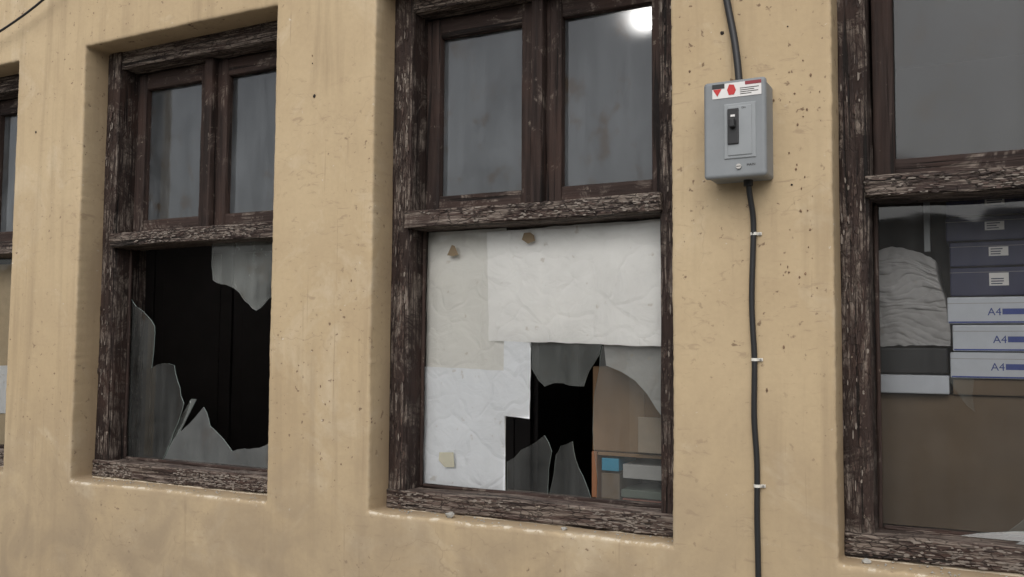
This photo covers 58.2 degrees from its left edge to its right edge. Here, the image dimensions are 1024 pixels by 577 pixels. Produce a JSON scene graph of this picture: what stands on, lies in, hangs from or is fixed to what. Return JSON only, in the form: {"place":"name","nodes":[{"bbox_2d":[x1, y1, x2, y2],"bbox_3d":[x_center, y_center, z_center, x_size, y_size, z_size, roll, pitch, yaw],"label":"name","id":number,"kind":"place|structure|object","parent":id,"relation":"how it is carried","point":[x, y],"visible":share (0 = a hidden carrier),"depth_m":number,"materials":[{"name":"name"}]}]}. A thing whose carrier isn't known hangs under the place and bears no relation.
{"place":"outdoors","nodes":[
{"label":"outdoors","id":0,"kind":"place"},
{"bbox_2d":[140,227,578,495],"bbox_3d":[-1.440,0.717,5.288,3.750,2.200,0.508,-1,-4,28],"label":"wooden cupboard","id":1,"kind":"object","parent":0,"point":[212,341],"visible":0.12,"depth_m":5.09,"materials":[{"name":"wood"}]},
{"bbox_2d":[923,202,930,251],"bbox_3d":[1.038,-0.172,2.303,0.014,0.160,0.015,-1,-4,28],"label":"shelf post","id":2,"kind":"object","parent":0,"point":[927,237],"visible":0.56,"depth_m":2.29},
{"bbox_2d":[870,0,1023,69],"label":"ceiling","id":3,"kind":"structure","parent":0,"point":[931,32],"depth_m":5.52,"materials":[{"name":"paint"}]},
{"label":"floor","id":4,"kind":"structure","parent":0,"visible":0},
{"bbox_2d":[0,258,11,264],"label":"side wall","id":5,"kind":"structure","parent":4,"relation":"on","point":[6,261],"depth_m":6.84,"materials":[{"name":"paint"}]},
{"bbox_2d":[579,54,1023,496],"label":"back wall","id":6,"kind":"structure","parent":4,"relation":"on","point":[968,107],"depth_m":6.14,"materials":[{"name":"paint"}]},
{"label":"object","id":7,"kind":"object","parent":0,"visible":0},
{"bbox_2d":[439,452,453,466],"bbox_3d":[-0.196,0.513,2.762,0.056,0.046,0.001,-1,-4,28],"label":"tape patch","id":8,"kind":"object","parent":7,"relation":"attached to","point":[446,459],"visible":1,"depth_m":2.76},
{"bbox_2d":[447,245,457,255],"bbox_3d":[-0.180,-0.115,2.795,0.040,0.035,0.001,-1,-4,28],"label":"tape patch","id":9,"kind":"object","parent":7,"relation":"attached to","point":[452,251],"visible":1,"depth_m":2.79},
{"bbox_2d":[426,228,506,489],"bbox_3d":[-0.141,0.210,2.777,0.280,0.777,0.009,-1,-4,28],"label":"paper sheet","id":10,"kind":"object","parent":7,"relation":"attached to","point":[457,313],"visible":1,"depth_m":2.80,"materials":[{"name":"paper"}]},
{"bbox_2d":[503,341,530,418],"bbox_3d":[0.015,0.265,2.679,0.091,0.224,0.003,-1,-4,28],"label":"paper sheet","id":11,"kind":"object","parent":7,"relation":"attached to","point":[516,378],"visible":1,"depth_m":2.68,"materials":[{"name":"paper"}]},
{"bbox_2d":[522,232,534,242],"bbox_3d":[0.048,-0.147,2.677,0.043,0.033,0.001,-1,-4,28],"label":"tape patch","id":12,"kind":"object","parent":7,"relation":"attached to","point":[528,237],"visible":1,"depth_m":2.68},
{"bbox_2d":[530,345,601,385],"bbox_3d":[0.150,0.217,2.607,0.223,0.124,0.003,-1,-4,28],"label":"hanging shard","id":13,"kind":"object","parent":7,"relation":"attached to","point":[564,383],"visible":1,"depth_m":2.64,"materials":[{"name":"clear glass"}]},
{"label":"ground","id":14,"kind":"structure","parent":0,"visible":0},
{"bbox_2d":[0,0,1017,576],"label":"plastered wall","id":15,"kind":"structure","parent":14,"relation":"on","point":[64,512],"depth_m":2.75,"materials":[{"name":"paint"}]},
{"bbox_2d":[0,444,3,464],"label":"sill rail","id":16,"kind":"object","parent":15,"relation":"on","point":[2,454],"visible":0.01,"depth_m":3.60,"materials":[{"name":"brown wood"}]},
{"bbox_2d":[0,264,11,443],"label":"pale partition board","id":17,"kind":"object","parent":15,"relation":"attached to","point":[5,280],"visible":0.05,"depth_m":3.91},
{"bbox_2d":[0,365,6,412],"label":"paper sheet","id":18,"kind":"object","parent":17,"relation":"attached to","point":[3,377],"visible":0.14,"depth_m":3.87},
{"bbox_2d":[0,74,18,100],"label":"head","id":19,"kind":"object","parent":15,"relation":"attached to","point":[9,87],"visible":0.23,"depth_m":3.75},
{"bbox_2d":[0,98,17,116],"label":"wooden window","id":20,"kind":"structure","parent":19,"relation":"attached to","point":[9,107],"depth_m":3.85,"materials":[{"name":"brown wood"}]},
{"bbox_2d":[0,0,43,31],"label":"overhead wire","id":21,"kind":"object","parent":15,"relation":"attached to","point":[22,15],"visible":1,"depth_m":3.48,"materials":[{"name":"black plastic"}]},
{"bbox_2d":[95,52,145,460],"bbox_3d":[-1.458,-0.102,3.461,0.074,1.570,0.150,-1,-4,28],"label":"jamb","id":22,"kind":"object","parent":15,"relation":"attached to","point":[118,215],"visible":0.7,"depth_m":3.42,"materials":[{"name":"brown wood"}]},
{"bbox_2d":[123,249,132,458],"bbox_3d":[-1.425,0.241,3.417,0.011,0.777,0.012,-1,-4,28],"label":"glazing bead","id":23,"kind":"object","parent":22,"relation":"attached to","point":[128,352],"visible":1,"depth_m":3.41,"materials":[{"name":"brown wood"}]},
{"bbox_2d":[109,221,272,250],"bbox_3d":[-1.086,-0.183,3.254,0.804,0.059,0.159,-1,-4,28],"label":"transom","id":24,"kind":"object","parent":22,"relation":"attached to","point":[263,233],"visible":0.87,"depth_m":3.21,"materials":[{"name":"brown wood"}]},
{"bbox_2d":[133,74,151,231],"bbox_3d":[-1.389,-0.506,3.478,0.050,0.606,0.044,-1,-4,28],"label":"casement left stile","id":25,"kind":"object","parent":24,"relation":"on","point":[142,175],"visible":0.84,"depth_m":3.46,"materials":[{"name":"brown wood"}]},
{"bbox_2d":[143,216,197,230],"bbox_3d":[-1.243,-0.231,3.385,0.287,0.052,0.039,-1,-4,28],"label":"casement left rail bottom","id":26,"kind":"object","parent":24,"relation":"on","point":[170,223],"visible":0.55,"depth_m":3.37,"materials":[{"name":"brown wood"}]},
{"bbox_2d":[198,63,204,225],"bbox_3d":[-1.095,-0.513,3.325,0.045,0.606,0.044,-1,-4,28],"label":"casement left stile","id":27,"kind":"object","parent":24,"relation":"on","point":[201,153],"visible":0.2,"depth_m":3.31,"materials":[{"name":"brown wood"}]},
{"bbox_2d":[201,57,218,225],"bbox_3d":[-1.061,-0.514,3.304,0.038,0.618,0.095,-1,-4,28],"label":"mullion","id":28,"kind":"object","parent":24,"relation":"on","point":[210,134],"visible":0.57,"depth_m":3.27,"materials":[{"name":"brown wood"}]},
{"bbox_2d":[214,59,233,224],"bbox_3d":[-1.023,-0.516,3.287,0.050,0.607,0.044,-1,-4,28],"label":"casement right stile","id":29,"kind":"object","parent":24,"relation":"on","point":[224,148],"visible":0.91,"depth_m":3.27,"materials":[{"name":"brown wood"}]},
{"bbox_2d":[211,244,271,310],"bbox_3d":[-0.897,-0.045,3.174,0.381,0.244,0.003,-1,-4,28],"label":"broken glass","id":30,"kind":"object","parent":24,"relation":"attached to","point":[232,287],"visible":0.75,"depth_m":3.19,"materials":[{"name":"grey"}]},
{"bbox_2d":[225,210,272,224],"bbox_3d":[-0.882,-0.240,3.196,0.275,0.052,0.039,-1,-4,28],"label":"casement right rail bottom","id":31,"kind":"object","parent":24,"relation":"on","point":[247,217],"visible":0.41,"depth_m":3.19,"materials":[{"name":"brown wood"}]},
{"bbox_2d":[230,70,276,212],"bbox_3d":[-0.878,-0.512,3.216,0.279,0.505,0.001,-1,-4,28],"label":"casement right pane","id":32,"kind":"object","parent":31,"relation":"attached to","point":[253,144],"visible":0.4,"depth_m":3.23,"materials":[{"name":"grey glass"}]},
{"bbox_2d":[92,476,266,494],"bbox_3d":[-1.122,0.673,3.145,0.907,0.014,0.029,-1,-4,28],"label":"mortar bead","id":33,"kind":"object","parent":15,"relation":"on","point":[237,491],"visible":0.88,"depth_m":3.14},
{"bbox_2d":[92,456,267,492],"bbox_3d":[-1.087,0.646,3.213,0.919,0.063,0.168,-1,-4,28],"label":"sill rail","id":34,"kind":"object","parent":15,"relation":"on","point":[152,471],"visible":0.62,"depth_m":3.17,"materials":[{"name":"brown wood"}]},
{"bbox_2d":[162,399,196,458],"bbox_3d":[-1.200,0.512,3.310,0.161,0.232,0.007,-1,-4,22],"label":"glass splinter","id":35,"kind":"object","parent":34,"relation":"on","point":[184,417],"visible":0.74,"depth_m":3.30,"materials":[{"name":"grey"}]},
{"bbox_2d":[125,456,267,471],"bbox_3d":[-1.086,0.616,3.213,0.758,0.014,0.013,-1,-4,28],"label":"glazing bead bottom","id":36,"kind":"object","parent":34,"relation":"on","point":[199,464],"visible":0.88,"depth_m":3.21,"materials":[{"name":"brown wood"}]},
{"bbox_2d":[132,50,276,459],"bbox_3d":[-1.093,-0.095,3.297,0.749,1.447,0.039,-1,-4,28],"label":"wooden window","id":37,"kind":"structure","parent":34,"relation":"on","point":[238,66],"depth_m":3.34,"materials":[{"name":"brown wood"}]},
{"bbox_2d":[148,83,201,219],"bbox_3d":[-1.239,-0.503,3.405,0.291,0.505,0.001,-1,-4,28],"label":"casement left pane","id":38,"kind":"object","parent":37,"relation":"attached to","point":[174,179],"visible":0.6,"depth_m":3.41,"materials":[{"name":"grey glass"}]},
{"bbox_2d":[163,407,267,468],"bbox_3d":[-0.996,0.520,3.196,0.602,0.208,0.009,-1,-4,28],"label":"broken glass","id":39,"kind":"object","parent":34,"relation":"on","point":[198,438],"visible":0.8,"depth_m":3.23,"materials":[{"name":"grey"}]},
{"bbox_2d":[92,70,272,491],"bbox_3d":[-1.119,-0.077,3.185,0.914,1.497,0.023,-1,-4,28],"label":"peeling paint","id":40,"kind":"object","parent":15,"relation":"attached to","point":[194,471],"visible":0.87,"depth_m":3.21,"materials":[{"name":"brown paint"}]},
{"bbox_2d":[122,20,277,74],"bbox_3d":[-1.075,-0.858,3.309,0.797,0.076,0.138,-1,-4,28],"label":"head","id":41,"kind":"object","parent":15,"relation":"attached to","point":[247,40],"visible":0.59,"depth_m":3.26},
{"bbox_2d":[388,0,428,489],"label":"jamb","id":42,"kind":"object","parent":15,"relation":"attached to","point":[411,52],"visible":0.65,"depth_m":2.80,"materials":[{"name":"brown wood"}]},
{"bbox_2d":[420,231,426,485],"bbox_3d":[-0.272,0.211,2.814,0.011,0.778,0.012,-1,-4,28],"label":"glazing bead","id":43,"kind":"object","parent":42,"relation":"attached to","point":[424,234],"visible":1,"depth_m":2.81,"materials":[{"name":"brown wood"}]},
{"bbox_2d":[423,367,504,489],"bbox_3d":[-0.145,0.418,2.755,0.282,0.362,0.006,-1,-4,28],"label":"paper sheet","id":44,"kind":"object","parent":42,"relation":"attached to","point":[464,420],"visible":1,"depth_m":2.75,"materials":[{"name":"paper"}]},
{"bbox_2d":[445,512,453,517],"bbox_3d":[-0.175,0.638,2.590,0.026,0.018,0.029,2,-4,-20],"label":"mortar lump","id":45,"kind":"object","parent":15,"relation":"on","point":[449,514],"visible":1,"depth_m":2.58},
{"bbox_2d":[414,0,531,20],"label":"head","id":46,"kind":"object","parent":15,"relation":"attached to","point":[430,10],"visible":0.59,"depth_m":2.79},
{"bbox_2d":[441,0,651,40],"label":"wooden window","id":47,"kind":"structure","parent":46,"relation":"attached to","point":[491,21],"depth_m":2.76,"materials":[{"name":"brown wood"}]},
{"bbox_2d":[443,27,521,195],"bbox_3d":[-0.086,-0.532,2.801,0.291,0.505,0.001,-1,-4,28],"label":"casement left pane","id":48,"kind":"object","parent":47,"relation":"attached to","point":[483,115],"visible":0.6,"depth_m":2.80,"materials":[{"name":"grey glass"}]},
{"bbox_2d":[386,486,672,536],"bbox_3d":[0.066,0.619,2.608,0.920,0.064,0.167,-1,-4,28],"label":"sill rail","id":49,"kind":"object","parent":15,"relation":"on","point":[538,509],"visible":0.77,"depth_m":2.54,"materials":[{"name":"brown wood"}]},
{"bbox_2d":[507,435,551,480],"bbox_3d":[0.049,0.507,2.640,0.143,0.174,0.003,-1,-4,28],"label":"shard bottom","id":50,"kind":"object","parent":49,"relation":"on","point":[550,458],"visible":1,"depth_m":2.61,"materials":[{"name":"clear glass"}]},
{"bbox_2d":[390,2,673,536],"bbox_3d":[0.033,-0.108,2.582,0.913,1.500,0.023,-1,-4,28],"label":"peeling paint","id":51,"kind":"object","parent":49,"relation":"attached to","point":[633,515],"visible":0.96,"depth_m":2.54,"materials":[{"name":"brown paint"}]},
{"bbox_2d":[422,483,660,508],"bbox_3d":[0.067,0.587,2.610,0.759,0.013,0.014,-1,-4,28],"label":"glazing bead bottom","id":52,"kind":"object","parent":49,"relation":"on","point":[574,498],"visible":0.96,"depth_m":2.58,"materials":[{"name":"brown wood"}]},
{"bbox_2d":[550,441,590,497],"bbox_3d":[0.165,0.510,2.586,0.131,0.161,0.008,-1,-4,28],"label":"shard bottom","id":53,"kind":"object","parent":49,"relation":"on","point":[578,467],"visible":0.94,"depth_m":2.59,"materials":[{"name":"clear glass"}]},
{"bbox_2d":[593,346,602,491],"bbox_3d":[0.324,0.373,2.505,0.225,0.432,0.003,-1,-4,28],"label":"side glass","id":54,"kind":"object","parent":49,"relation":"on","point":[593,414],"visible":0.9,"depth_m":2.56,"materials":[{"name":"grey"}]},
{"bbox_2d":[391,507,672,537],"bbox_3d":[0.031,0.643,2.541,0.907,0.015,0.030,-1,-4,28],"label":"mortar bead","id":55,"kind":"object","parent":15,"relation":"on","point":[533,522],"visible":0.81,"depth_m":2.53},
{"bbox_2d":[91,477,1021,576],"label":"sill grit","id":56,"kind":"object","parent":15,"relation":"on","point":[563,530],"visible":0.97,"depth_m":2.42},
{"bbox_2d":[659,0,673,513],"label":"jamb","id":57,"kind":"object","parent":15,"relation":"attached to","point":[666,246],"visible":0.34,"depth_m":2.40,"materials":[{"name":"brown wood"}]},
{"bbox_2d":[404,191,662,231],"bbox_3d":[0.067,-0.212,2.650,0.804,0.058,0.157,-1,-4,28],"label":"transom","id":58,"kind":"object","parent":57,"relation":"attached to","point":[450,219],"visible":0.83,"depth_m":2.59,"materials":[{"name":"brown wood"}]},
{"bbox_2d":[426,19,444,208],"bbox_3d":[-0.236,-0.535,2.874,0.050,0.607,0.044,-1,-4,28],"label":"casement left stile","id":59,"kind":"object","parent":58,"relation":"on","point":[435,120],"visible":0.9,"depth_m":2.85,"materials":[{"name":"brown wood"}]},
{"bbox_2d":[439,190,521,207],"bbox_3d":[-0.090,-0.260,2.780,0.286,0.052,0.039,-1,-4,28],"label":"casement left rail bottom","id":60,"kind":"object","parent":58,"relation":"on","point":[491,198],"visible":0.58,"depth_m":2.76,"materials":[{"name":"brown wood"}]},
{"bbox_2d":[521,2,531,202],"bbox_3d":[0.057,-0.543,2.721,0.046,0.607,0.044,-1,-4,28],"label":"casement left stile","id":61,"kind":"object","parent":58,"relation":"on","point":[526,89],"visible":0.48,"depth_m":2.71,"materials":[{"name":"brown wood"}]},
{"bbox_2d":[530,0,546,202],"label":"mullion","id":62,"kind":"object","parent":58,"relation":"on","point":[538,97],"visible":0.64,"depth_m":2.66,"materials":[{"name":"brown wood"}]},
{"bbox_2d":[546,0,564,200],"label":"casement right stile","id":63,"kind":"object","parent":58,"relation":"on","point":[555,134],"visible":0.94,"depth_m":2.66,"materials":[{"name":"brown wood"}]},
{"bbox_2d":[487,219,660,345],"bbox_3d":[0.177,-0.011,2.617,0.570,0.348,0.010,-1,-4,28],"label":"paper sheet","id":64,"kind":"object","parent":58,"relation":"attached to","point":[597,283],"visible":0.96,"depth_m":2.61,"materials":[{"name":"paper"}]},
{"bbox_2d":[562,179,651,199],"bbox_3d":[0.271,-0.269,2.591,0.274,0.051,0.039,-1,-4,28],"label":"casement right rail bottom","id":65,"kind":"object","parent":58,"relation":"on","point":[603,189],"visible":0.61,"depth_m":2.57,"materials":[{"name":"brown wood"}]},
{"bbox_2d":[565,5,651,185],"bbox_3d":[0.275,-0.541,2.612,0.279,0.505,0.001,-1,-4,28],"label":"casement right pane","id":66,"kind":"object","parent":65,"relation":"attached to","point":[608,97],"visible":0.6,"depth_m":2.61,"materials":[{"name":"grey glass"}]},
{"bbox_2d":[652,0,659,191],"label":"casement right stile","id":67,"kind":"object","parent":58,"relation":"on","point":[655,109],"visible":0.35,"depth_m":2.52,"materials":[{"name":"brown wood"}]},
{"bbox_2d":[604,344,660,413],"bbox_3d":[0.348,0.271,2.533,0.204,0.235,0.004,-1,-4,28],"label":"torn paper","id":68,"kind":"object","parent":57,"relation":"attached to","point":[640,366],"visible":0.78,"depth_m":2.53,"materials":[{"name":"paper"}]},
{"bbox_2d":[723,0,742,79],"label":"power cable","id":69,"kind":"object","parent":15,"relation":"attached to","point":[733,39],"visible":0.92,"depth_m":2.22,"materials":[{"name":"black plastic"}]},
{"bbox_2d":[704,77,772,186],"bbox_3d":[0.533,-0.370,2.170,0.146,0.252,0.116,-1,-4,28],"label":"electrical breaker box","id":70,"kind":"object","parent":15,"relation":"attached to","point":[738,130],"visible":1,"depth_m":2.14,"materials":[{"name":"grey metal"}]},
{"bbox_2d":[746,186,760,576],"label":"power cable","id":71,"kind":"object","parent":15,"relation":"attached to","point":[757,535],"visible":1,"depth_m":2.16,"materials":[{"name":"black plastic"}]},
{"bbox_2d":[750,232,761,234],"bbox_3d":[0.578,-0.130,2.185,0.026,0.007,0.014,-1,-4,28],"label":"cable clip","id":72,"kind":"object","parent":15,"relation":"attached to","point":[757,233],"visible":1,"depth_m":2.18,"materials":[{"name":"plastic"}]},
{"bbox_2d":[751,358,762,360],"bbox_3d":[0.576,0.167,2.167,0.026,0.007,0.014,-1,-4,28],"label":"cable clip","id":73,"kind":"object","parent":15,"relation":"attached to","point":[756,359],"visible":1,"depth_m":2.16,"materials":[{"name":"plastic"}]},
{"bbox_2d":[754,484,765,487],"bbox_3d":[0.577,0.461,2.147,0.026,0.007,0.014,-1,-4,28],"label":"cable clip","id":74,"kind":"object","parent":15,"relation":"attached to","point":[760,486],"visible":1,"depth_m":2.14,"materials":[{"name":"plastic"}]},
{"bbox_2d":[837,0,878,533],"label":"jamb","id":75,"kind":"object","parent":15,"relation":"attached to","point":[861,510],"visible":0.79,"depth_m":2.18,"materials":[{"name":"brown wood"}]},
{"bbox_2d":[873,203,882,527],"bbox_3d":[0.880,0.182,2.211,0.011,0.777,0.013,-1,-4,28],"label":"glazing bead","id":76,"kind":"object","parent":75,"relation":"attached to","point":[877,333],"visible":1,"depth_m":2.21,"materials":[{"name":"brown wood"}]},
{"bbox_2d":[840,0,1023,573],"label":"peeling paint","id":77,"kind":"object","parent":75,"relation":"attached to","point":[1000,550],"visible":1,"depth_m":2.11,"materials":[{"name":"brown paint"}]},
{"bbox_2d":[865,166,1023,204],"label":"transom","id":78,"kind":"object","parent":75,"relation":"attached to","point":[959,185],"visible":0.88,"depth_m":2.11,"materials":[{"name":"brown wood"}]},
{"bbox_2d":[871,0,895,174],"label":"casement left stile","id":79,"kind":"object","parent":78,"relation":"on","point":[883,96],"visible":0.96,"depth_m":2.25,"materials":[{"name":"brown wood"}]},
{"bbox_2d":[895,149,1023,173],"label":"casement left rail bottom","id":80,"kind":"object","parent":78,"relation":"on","point":[1006,158],"visible":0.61,"depth_m":2.16,"materials":[{"name":"brown wood"}]},
{"bbox_2d":[862,558,870,563],"bbox_3d":[0.803,0.616,2.084,0.019,0.013,0.021,0,-4,7],"label":"mortar lump","id":81,"kind":"object","parent":15,"relation":"on","point":[866,561],"visible":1,"depth_m":2.08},
{"bbox_2d":[844,523,1023,573],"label":"sill rail","id":82,"kind":"object","parent":15,"relation":"on","point":[875,543],"visible":0.8,"depth_m":2.07,"materials":[{"name":"brown wood"}]},
{"bbox_2d":[884,525,1023,541],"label":"glazing bead bottom","id":83,"kind":"object","parent":82,"relation":"on","point":[960,533],"visible":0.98,"depth_m":2.11,"materials":[{"name":"brown wood"}]},
{"bbox_2d":[961,531,1023,541],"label":"loose glass","id":84,"kind":"object","parent":82,"relation":"on","point":[1001,539],"visible":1,"depth_m":2.05,"materials":[{"name":"grey"}]},
{"bbox_2d":[846,556,1023,576],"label":"mortar bead","id":85,"kind":"object","parent":15,"relation":"on","point":[983,571],"visible":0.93,"depth_m":2.04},
{"bbox_3d":[-1.851,-0.093,3.666,0.072,1.571,0.150,-1,-4,28],"label":"jamb","id":86,"kind":"object","parent":15,"relation":"attached to","visible":0},
{"bbox_2d":[0,241,12,258],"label":"transom","id":87,"kind":"object","parent":86,"relation":"attached to","point":[5,247],"visible":0.25,"depth_m":3.66,"materials":[{"name":"brown wood"}]},
{"bbox_2d":[0,101,4,228],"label":"casement right stile","id":88,"kind":"object","parent":87,"relation":"on","point":[2,125],"visible":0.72,"depth_m":3.88,"materials":[{"name":"brown wood"}]},
{"bbox_2d":[0,231,12,241],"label":"casement right rail bottom","id":89,"kind":"object","parent":87,"relation":"on","point":[6,236],"visible":0.13,"depth_m":3.81,"materials":[{"name":"brown wood"}]},
{"bbox_2d":[0,115,17,231],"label":"casement right pane","id":90,"kind":"object","parent":89,"relation":"attached to","point":[8,181],"visible":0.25,"depth_m":3.86,"materials":[{"name":"grey glass"}]},
{"bbox_3d":[0.884,1.221,2.652,2.850,0.900,0.650,-1,-4,28],"label":"office table","id":91,"kind":"object","parent":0,"visible":0},
{"bbox_2d":[592,451,660,497],"bbox_3d":[0.503,0.623,2.704,0.446,0.292,0.322,-1,-4,28],"label":"wooden shelf unit","id":92,"kind":"object","parent":91,"relation":"on","point":[598,456],"visible":0.15,"depth_m":2.67,"materials":[{"name":"wood"}]},
{"bbox_2d":[601,470,641,499],"bbox_3d":[0.328,0.587,2.738,0.057,0.097,0.188,-1,-4,28],"label":"grey file box","id":93,"kind":"object","parent":92,"relation":"on","point":[613,483],"visible":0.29,"depth_m":2.66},
{"bbox_2d":[602,456,635,470],"bbox_3d":[0.317,0.512,2.717,0.053,0.036,0.145,-1,-4,28],"label":"cyan carton","id":94,"kind":"object","parent":93,"relation":"on","point":[612,463],"visible":0.63,"depth_m":2.66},
{"bbox_2d":[593,366,660,454],"bbox_3d":[0.456,0.354,2.735,0.345,0.244,0.302,-1,-4,28],"label":"cardboard carton","id":95,"kind":"object","parent":92,"relation":"on","point":[622,402],"visible":0.38,"depth_m":2.65,"materials":[{"name":"cardboard"}]},
{"bbox_2d":[622,497,660,502],"bbox_3d":[0.426,0.617,2.653,0.175,0.029,0.145,-1,-4,28],"label":"red folder","id":96,"kind":"object","parent":92,"relation":"on","point":[643,500],"visible":0.16,"depth_m":2.61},
{"bbox_2d":[621,482,660,499],"bbox_3d":[0.438,0.589,2.662,0.200,0.022,0.160,-1,-4,28],"label":"green folder","id":97,"kind":"object","parent":96,"relation":"on","point":[644,490],"visible":0.49,"depth_m":2.63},
{"bbox_2d":[623,459,660,480],"bbox_3d":[0.419,0.526,2.665,0.155,0.040,0.140,-1,-4,28],"label":"white carton","id":98,"kind":"object","parent":97,"relation":"on","point":[645,469],"visible":0.51,"depth_m":2.62,"materials":[{"name":"cardboard"}]},
{"bbox_2d":[638,417,660,453],"bbox_3d":[0.438,0.411,2.562,0.180,0.100,0.013,-1,-4,28],"label":"beige file box","id":99,"kind":"object","parent":92,"relation":"on","point":[649,434],"visible":0.45,"depth_m":2.58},
{"bbox_2d":[881,391,1023,534],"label":"cardboard box","id":100,"kind":"object","parent":91,"relation":"on","point":[951,460],"depth_m":2.26,"materials":[{"name":"cardboard"}]},
{"bbox_2d":[881,373,952,393],"bbox_3d":[1.034,0.244,2.392,0.196,0.046,0.224,-1,-4,28],"label":"paper ream box","id":101,"kind":"object","parent":100,"relation":"on","point":[917,383],"visible":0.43,"depth_m":2.29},
{"bbox_2d":[880,348,951,373],"bbox_3d":[1.036,0.187,2.397,0.188,0.064,0.220,-1,-4,28],"label":"dark folder stack","id":102,"kind":"object","parent":101,"relation":"on","point":[918,360],"visible":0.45,"depth_m":2.29,"materials":[{"name":"black plastic"}]},
{"bbox_2d":[879,247,952,346],"bbox_3d":[1.040,0.026,2.421,0.209,0.255,0.232,-1,-4,28],"label":"loose paper pile","id":103,"kind":"object","parent":102,"relation":"on","point":[913,301],"visible":0.79,"depth_m":2.32,"materials":[{"name":"paper"}]},
{"bbox_2d":[953,378,1023,396],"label":"board","id":104,"kind":"object","parent":100,"relation":"on","point":[991,387],"visible":0.73,"depth_m":2.23,"materials":[{"name":"cardboard"}]},
{"bbox_2d":[950,352,1023,378],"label":"paper ream box","id":105,"kind":"object","parent":104,"relation":"on","point":[993,365],"visible":1,"depth_m":2.22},
{"bbox_2d":[952,325,1023,351],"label":"paper ream box","id":106,"kind":"object","parent":105,"relation":"on","point":[988,337],"visible":1,"depth_m":2.23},
{"bbox_2d":[947,296,1023,324],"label":"paper ream box","id":107,"kind":"object","parent":106,"relation":"on","point":[1009,310],"visible":0.98,"depth_m":2.23,"materials":[{"name":"cardboard"}]},
{"bbox_2d":[950,266,1023,296],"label":"storage box","id":108,"kind":"object","parent":107,"relation":"on","point":[990,282],"visible":0.88,"depth_m":2.24,"materials":[{"name":"cardboard"}]},
{"bbox_2d":[949,240,1023,267],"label":"paper ream box","id":109,"kind":"object","parent":108,"relation":"on","point":[1010,253],"visible":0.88,"depth_m":2.24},
{"bbox_2d":[946,214,1023,245],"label":"paper ream box","id":110,"kind":"object","parent":109,"relation":"on","point":[987,228],"visible":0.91,"depth_m":2.24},
{"bbox_2d":[946,198,1023,217],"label":"paper ream box","id":111,"kind":"object","parent":110,"relation":"on","point":[978,208],"visible":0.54,"depth_m":2.25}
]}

